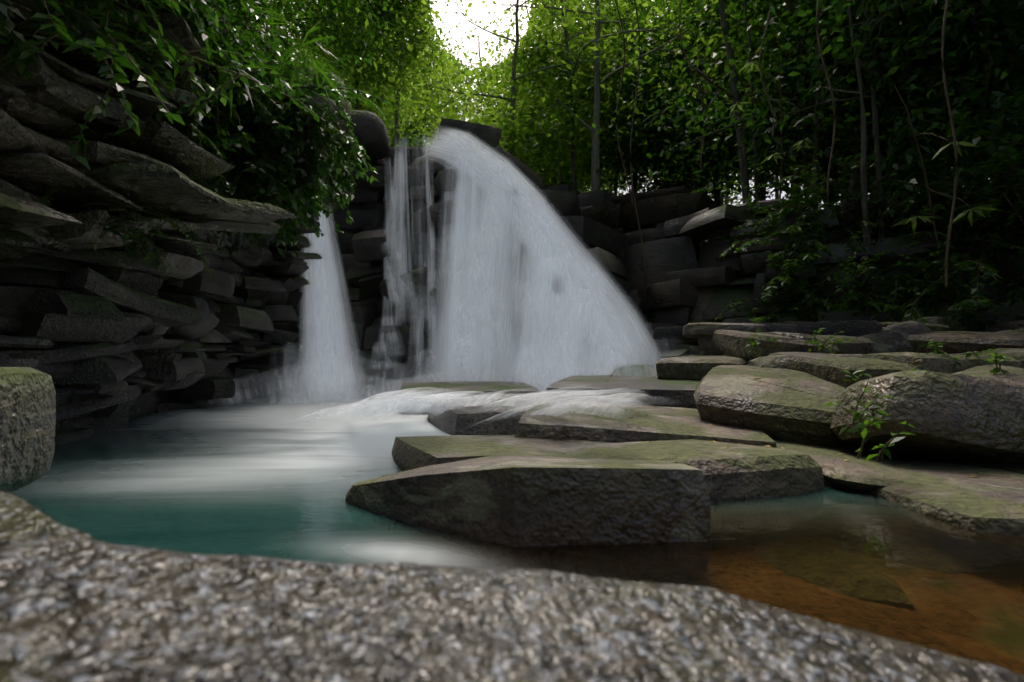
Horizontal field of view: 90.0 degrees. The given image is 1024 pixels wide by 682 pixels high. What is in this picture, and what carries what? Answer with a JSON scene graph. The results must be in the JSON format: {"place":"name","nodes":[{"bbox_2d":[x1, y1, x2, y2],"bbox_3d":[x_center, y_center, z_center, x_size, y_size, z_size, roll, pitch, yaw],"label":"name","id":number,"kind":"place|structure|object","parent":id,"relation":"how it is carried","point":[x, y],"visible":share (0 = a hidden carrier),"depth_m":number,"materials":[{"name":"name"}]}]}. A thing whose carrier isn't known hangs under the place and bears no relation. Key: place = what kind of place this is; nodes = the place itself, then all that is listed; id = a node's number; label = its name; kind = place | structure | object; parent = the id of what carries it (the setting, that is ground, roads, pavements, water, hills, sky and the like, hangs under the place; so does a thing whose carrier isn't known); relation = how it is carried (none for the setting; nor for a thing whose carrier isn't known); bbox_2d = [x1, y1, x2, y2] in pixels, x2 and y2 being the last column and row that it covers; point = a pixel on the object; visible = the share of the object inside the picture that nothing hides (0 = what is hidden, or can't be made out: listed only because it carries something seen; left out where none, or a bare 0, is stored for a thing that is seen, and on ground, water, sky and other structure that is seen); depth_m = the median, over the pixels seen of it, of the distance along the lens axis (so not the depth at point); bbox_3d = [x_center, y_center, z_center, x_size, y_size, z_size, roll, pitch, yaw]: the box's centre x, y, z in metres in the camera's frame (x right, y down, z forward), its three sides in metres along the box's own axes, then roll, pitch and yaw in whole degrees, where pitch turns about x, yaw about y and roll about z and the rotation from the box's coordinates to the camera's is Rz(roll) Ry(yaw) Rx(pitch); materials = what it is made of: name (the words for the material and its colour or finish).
{"place":"outdoors","nodes":[
{"label":"outdoors","id":0,"kind":"place"},
{"bbox_2d":[390,212,560,381],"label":"waterfall mist","id":1,"kind":"structure","parent":0,"point":[469,351],"depth_m":8.29,"materials":[{"name":"white liquid"}]},
{"bbox_2d":[10,392,1023,674],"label":"water pool","id":2,"kind":"structure","parent":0,"point":[272,476],"depth_m":1.94,"materials":[{"name":"teal liquid"}]},
{"bbox_2d":[287,175,847,387],"bbox_3d":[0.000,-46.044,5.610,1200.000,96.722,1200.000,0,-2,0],"label":"terrain","id":3,"kind":"structure","parent":0,"point":[298,378],"depth_m":9.43,"materials":[{"name":"grey stone"}]},
{"bbox_2d":[0,0,324,444],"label":"rock wall","id":4,"kind":"structure","parent":3,"relation":"on","point":[102,339],"depth_m":4.06,"materials":[{"name":"grey stone"}]},
{"bbox_2d":[0,0,388,269],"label":"cliff shrubs","id":5,"kind":"object","parent":4,"relation":"attached to","point":[271,149],"depth_m":5.49,"materials":[{"name":"green plant"}]},
{"bbox_2d":[217,0,350,52],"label":"tree","id":6,"kind":"object","parent":4,"relation":"on","point":[289,10],"visible":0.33,"depth_m":10.22,"materials":[{"name":"green plant"}]},
{"bbox_2d":[245,49,389,159],"bbox_3d":[-4.452,-4.582,9.696,4.573,1.838,2.215,1,-2,-28],"label":"rock","id":7,"kind":"object","parent":4,"relation":"on","point":[370,131],"visible":0.25,"depth_m":10.15,"materials":[{"name":"grey stone"}]},
{"bbox_2d":[218,0,323,48],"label":"tree","id":8,"kind":"object","parent":3,"relation":"on","point":[261,6],"visible":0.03,"depth_m":15.93,"materials":[{"name":"green plant"}]},
{"bbox_2d":[214,0,396,74],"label":"tree","id":9,"kind":"object","parent":3,"relation":"on","point":[337,25],"visible":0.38,"depth_m":15.22,"materials":[{"name":"green plant"}]},
{"bbox_2d":[252,0,445,167],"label":"tree","id":10,"kind":"object","parent":3,"relation":"on","point":[365,105],"visible":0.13,"depth_m":25.82,"materials":[{"name":"green plant"}]},
{"bbox_2d":[294,28,412,163],"bbox_3d":[-10.562,-12.918,29.639,10.238,12.147,9.480,0,-2,0],"label":"tree","id":11,"kind":"object","parent":3,"relation":"on","point":[369,97],"visible":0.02,"depth_m":28.93,"materials":[{"name":"green plant"}]},
{"bbox_2d":[293,0,444,144],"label":"tree","id":12,"kind":"object","parent":3,"relation":"on","point":[387,98],"visible":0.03,"depth_m":30.53,"materials":[{"name":"green plant"}]},
{"bbox_2d":[268,9,480,148],"bbox_3d":[-10.030,-19.062,40.578,20.983,20.115,20.042,-1,-2,27],"label":"tree","id":13,"kind":"object","parent":3,"relation":"on","point":[408,139],"visible":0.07,"depth_m":38.52,"materials":[{"name":"green plant"}]},
{"bbox_2d":[263,0,510,111],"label":"tree","id":14,"kind":"object","parent":3,"relation":"on","point":[396,31],"visible":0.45,"depth_m":19.28,"materials":[{"name":"green plant"}]},
{"bbox_2d":[283,0,496,146],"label":"tree","id":15,"kind":"object","parent":3,"relation":"on","point":[416,41],"visible":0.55,"depth_m":19.80,"materials":[{"name":"green plant"}]},
{"bbox_2d":[38,0,781,322],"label":"ferns and grasses","id":16,"kind":"object","parent":3,"relation":"on","point":[90,34],"visible":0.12,"depth_m":5.20,"materials":[{"name":"green plant"}]},
{"bbox_2d":[376,64,486,146],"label":"tree","id":17,"kind":"object","parent":3,"relation":"on","point":[443,113],"visible":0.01,"depth_m":47.69,"materials":[{"name":"green plant"}]},
{"bbox_2d":[390,20,480,146],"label":"tree","id":18,"kind":"object","parent":3,"relation":"on","point":[444,35],"visible":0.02,"depth_m":44.11,"materials":[{"name":"green plant"}]},
{"bbox_2d":[409,6,563,166],"bbox_3d":[-0.211,-10.718,26.285,10.544,10.503,9.713,0,-2,0],"label":"tree","id":19,"kind":"object","parent":3,"relation":"on","point":[474,67],"visible":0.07,"depth_m":25.16,"materials":[{"name":"green plant"}]},
{"bbox_2d":[297,118,689,393],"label":"rock wall","id":20,"kind":"structure","parent":3,"relation":"on","point":[370,206],"depth_m":10.19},
{"bbox_2d":[337,169,586,397],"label":"cascade rocks","id":21,"kind":"object","parent":20,"relation":"attached to","point":[434,223],"visible":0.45,"depth_m":9.07,"materials":[{"name":"grey stone"}]},
{"bbox_2d":[305,130,654,411],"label":"waterfall veils","id":22,"kind":"object","parent":20,"relation":"attached to","point":[590,300],"visible":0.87,"depth_m":8.41,"materials":[{"name":"white liquid"}]},
{"bbox_2d":[411,0,653,188],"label":"tree","id":23,"kind":"object","parent":3,"relation":"on","point":[529,128],"visible":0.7,"depth_m":15.92,"materials":[{"name":"green plant"}]},
{"bbox_2d":[325,0,752,190],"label":"tree","id":24,"kind":"object","parent":3,"relation":"on","point":[459,79],"visible":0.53,"depth_m":16.73,"materials":[{"name":"green plant"}]},
{"bbox_2d":[501,109,590,192],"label":"tree","id":25,"kind":"object","parent":3,"relation":"on","point":[544,172],"visible":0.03,"depth_m":27.24,"materials":[{"name":"green plant"}]},
{"bbox_2d":[471,57,621,192],"bbox_3d":[0.909,-10.971,31.082,12.661,12.876,11.654,0,-2,0],"label":"tree","id":26,"kind":"object","parent":3,"relation":"on","point":[557,172],"visible":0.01,"depth_m":28.50,"materials":[{"name":"green plant"}]},
{"bbox_2d":[440,0,658,192],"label":"tree","id":27,"kind":"object","parent":3,"relation":"on","point":[523,18],"visible":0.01,"depth_m":25.05,"materials":[{"name":"green plant"}]},
{"bbox_2d":[478,70,621,195],"bbox_3d":[3.746,-10.901,29.593,11.080,12.846,14.452,-1,-2,33],"label":"tree","id":28,"kind":"object","parent":3,"relation":"on","point":[587,189],"visible":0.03,"depth_m":28.78,"materials":[{"name":"green plant"}]},
{"bbox_2d":[416,0,693,184],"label":"tree","id":29,"kind":"object","parent":3,"relation":"on","point":[558,28],"visible":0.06,"depth_m":20.83,"materials":[{"name":"green plant"}]},
{"bbox_2d":[497,0,631,192],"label":"tree","id":30,"kind":"object","parent":3,"relation":"on","point":[605,170],"visible":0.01,"depth_m":29.48,"materials":[{"name":"green plant"}]},
{"bbox_2d":[521,4,627,192],"bbox_3d":[5.415,-11.256,27.443,10.514,13.918,13.642,0,-2,0],"label":"tree","id":31,"kind":"object","parent":3,"relation":"on","point":[580,167],"visible":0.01,"depth_m":28.81,"materials":[{"name":"green plant"}]},
{"bbox_2d":[384,0,770,190],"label":"tree","id":32,"kind":"object","parent":3,"relation":"on","point":[595,147],"visible":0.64,"depth_m":15.52,"materials":[{"name":"green plant"}]},
{"bbox_2d":[542,166,642,195],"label":"tree","id":33,"kind":"object","parent":3,"relation":"on","point":[619,186],"depth_m":49.81,"materials":[{"name":"green plant"}]},
{"bbox_2d":[524,0,682,194],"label":"tree","id":34,"kind":"object","parent":3,"relation":"on","point":[579,171],"visible":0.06,"depth_m":19.87,"materials":[{"name":"green plant"}]},
{"bbox_2d":[345,320,881,546],"bbox_3d":[1.505,0.448,4.812,6.177,1.482,6.063,0,-2,0],"label":"rock slab","id":35,"kind":"object","parent":3,"relation":"on","point":[517,470],"visible":0.83,"depth_m":2.42,"materials":[{"name":"grey stone"}]},
{"bbox_2d":[553,0,702,193],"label":"tree","id":36,"kind":"object","parent":3,"relation":"on","point":[635,180],"visible":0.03,"depth_m":20.01,"materials":[{"name":"green plant"}]},
{"bbox_2d":[517,0,771,204],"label":"tree","id":37,"kind":"object","parent":3,"relation":"on","point":[638,162],"visible":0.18,"depth_m":17.63,"materials":[{"name":"green plant"}]},
{"bbox_2d":[603,0,711,175],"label":"tree","id":38,"kind":"object","parent":3,"relation":"on","point":[658,15],"visible":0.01,"depth_m":22.60,"materials":[{"name":"green plant"}]},
{"bbox_2d":[567,0,753,205],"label":"tree","id":39,"kind":"object","parent":3,"relation":"on","point":[654,160],"visible":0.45,"depth_m":15.91,"materials":[{"name":"green plant"}]},
{"bbox_2d":[628,138,732,205],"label":"tree","id":40,"kind":"object","parent":3,"relation":"on","point":[711,196],"visible":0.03,"depth_m":24.05,"materials":[{"name":"green plant"}]},
{"bbox_2d":[587,0,786,197],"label":"tree","id":41,"kind":"object","parent":3,"relation":"on","point":[708,139],"visible":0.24,"depth_m":15.38,"materials":[{"name":"green plant"}]},
{"bbox_2d":[645,167,752,203],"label":"tree","id":42,"kind":"object","parent":3,"relation":"on","point":[721,198],"depth_m":31.24,"materials":[{"name":"green plant"}]},
{"bbox_2d":[608,0,796,200],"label":"tree","id":43,"kind":"object","parent":3,"relation":"on","point":[727,81],"visible":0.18,"depth_m":14.08,"materials":[{"name":"green plant"}]},
{"bbox_2d":[632,0,796,203],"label":"tree","id":44,"kind":"object","parent":3,"relation":"on","point":[742,154],"visible":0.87,"depth_m":10.96,"materials":[{"name":"green plant"}]},
{"bbox_2d":[652,163,790,204],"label":"tree","id":45,"kind":"object","parent":3,"relation":"on","point":[736,185],"depth_m":28.86,"materials":[{"name":"green plant"}]},
{"bbox_2d":[672,0,800,190],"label":"tree","id":46,"kind":"object","parent":3,"relation":"on","point":[740,40],"depth_m":14.83,"materials":[{"name":"green plant"}]},
{"bbox_2d":[708,165,789,203],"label":"tree","id":47,"kind":"object","parent":3,"relation":"on","point":[737,191],"depth_m":44.80,"materials":[{"name":"green plant"}]},
{"bbox_2d":[592,0,918,200],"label":"tree","id":48,"kind":"object","parent":3,"relation":"on","point":[773,70],"visible":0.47,"depth_m":10.99,"materials":[{"name":"green plant"}]},
{"bbox_2d":[688,2,830,206],"bbox_3d":[9.459,-8.821,16.641,8.895,12.509,10.547,0,-2,0],"label":"tree","id":49,"kind":"object","parent":3,"relation":"on","point":[829,186],"visible":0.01,"depth_m":15.65,"materials":[{"name":"green plant"}]},
{"bbox_2d":[689,0,859,203],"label":"tree","id":50,"kind":"object","parent":3,"relation":"on","point":[784,20],"visible":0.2,"depth_m":10.86,"materials":[{"name":"green plant"}]},
{"bbox_2d":[543,183,1023,354],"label":"cliff wall","id":51,"kind":"structure","parent":3,"relation":"on","point":[675,223],"depth_m":9.01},
{"bbox_2d":[639,0,984,199],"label":"tree","id":52,"kind":"object","parent":51,"relation":"on","point":[770,36],"visible":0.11,"depth_m":10.33,"materials":[{"name":"green plant"}]},
{"bbox_2d":[648,0,1022,238],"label":"tree","id":53,"kind":"object","parent":51,"relation":"on","point":[963,15],"visible":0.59,"depth_m":7.86,"materials":[{"name":"green plant"}]},
{"bbox_2d":[702,0,1023,205],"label":"tree","id":54,"kind":"object","parent":51,"relation":"on","point":[854,133],"visible":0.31,"depth_m":8.22,"materials":[{"name":"green plant"}]},
{"bbox_2d":[703,0,1023,207],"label":"tree","id":55,"kind":"object","parent":51,"relation":"on","point":[791,19],"visible":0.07,"depth_m":9.72,"materials":[{"name":"green plant"}]},
{"bbox_2d":[728,21,1023,305],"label":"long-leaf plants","id":56,"kind":"object","parent":51,"relation":"on","point":[935,232],"visible":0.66,"depth_m":7.15,"materials":[{"name":"green plant"}]},
{"bbox_2d":[783,0,1023,183],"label":"tree","id":57,"kind":"object","parent":51,"relation":"on","point":[1018,15],"visible":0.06,"depth_m":8.43,"materials":[{"name":"green plant"}]},
{"bbox_2d":[665,0,922,205],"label":"tree","id":58,"kind":"object","parent":3,"relation":"on","point":[764,137],"visible":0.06,"depth_m":11.98,"materials":[{"name":"green plant"}]},
{"bbox_2d":[746,47,887,193],"bbox_3d":[8.214,-7.168,11.597,4.531,10.669,5.556,0,-2,0],"label":"tree","id":59,"kind":"object","parent":3,"relation":"on","point":[881,146],"depth_m":11.45,"materials":[{"name":"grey plant"}]},
{"bbox_2d":[656,316,1023,535],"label":"bank rocks","id":60,"kind":"structure","parent":3,"relation":"on","point":[965,419],"depth_m":3.46,"materials":[{"name":"grey stone"}]},
{"bbox_2d":[527,321,1015,476],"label":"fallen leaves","id":61,"kind":"object","parent":60,"relation":"on","point":[759,377],"visible":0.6,"depth_m":3.80,"materials":[{"name":"yellow plant"}]},
{"bbox_2d":[691,106,1023,462],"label":"wall shrubs","id":62,"kind":"object","parent":3,"relation":"on","point":[996,231],"depth_m":7.26,"materials":[{"name":"green plant"}]},
{"bbox_2d":[706,1,1023,208],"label":"tree","id":63,"kind":"object","parent":3,"relation":"on","point":[772,174],"visible":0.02,"depth_m":11.78,"materials":[{"name":"green plant"}]},
{"bbox_2d":[714,0,1023,246],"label":"tree","id":64,"kind":"object","parent":3,"relation":"on","point":[990,131],"visible":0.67,"depth_m":7.66,"materials":[{"name":"green plant"}]},
{"bbox_2d":[783,154,965,207],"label":"tree","id":65,"kind":"object","parent":3,"relation":"on","point":[859,176],"visible":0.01,"depth_m":12.69,"materials":[{"name":"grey plant"}]},
{"bbox_2d":[867,4,1023,179],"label":"tree","id":66,"kind":"object","parent":3,"relation":"on","point":[1009,45],"depth_m":9.82,"materials":[{"name":"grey plant"}]},
{"bbox_2d":[949,74,1023,181],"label":"tree","id":67,"kind":"object","parent":3,"relation":"on","point":[1010,139],"visible":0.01,"depth_m":11.63,"materials":[{"name":"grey plant"}]},
{"bbox_3d":[5.250,0.977,1.717,13.500,0.320,3.300,0,-2,0],"label":"rock channel bed","id":68,"kind":"object","parent":3,"relation":"on","visible":0},
{"bbox_2d":[0,367,1023,681],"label":"foreground rock","id":69,"kind":"object","parent":68,"relation":"on","point":[78,605],"visible":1,"depth_m":0.46,"materials":[{"name":"grey stone"}]},
{"bbox_2d":[277,0,869,208],"label":"sky","id":70,"kind":"structure","parent":0,"point":[478,14],"materials":[{"name":"white"}]},
{"bbox_2d":[615,0,957,299],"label":"hanging vines","id":71,"kind":"object","parent":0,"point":[954,143],"visible":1,"depth_m":6.65,"materials":[{"name":"green plant"}]}
]}

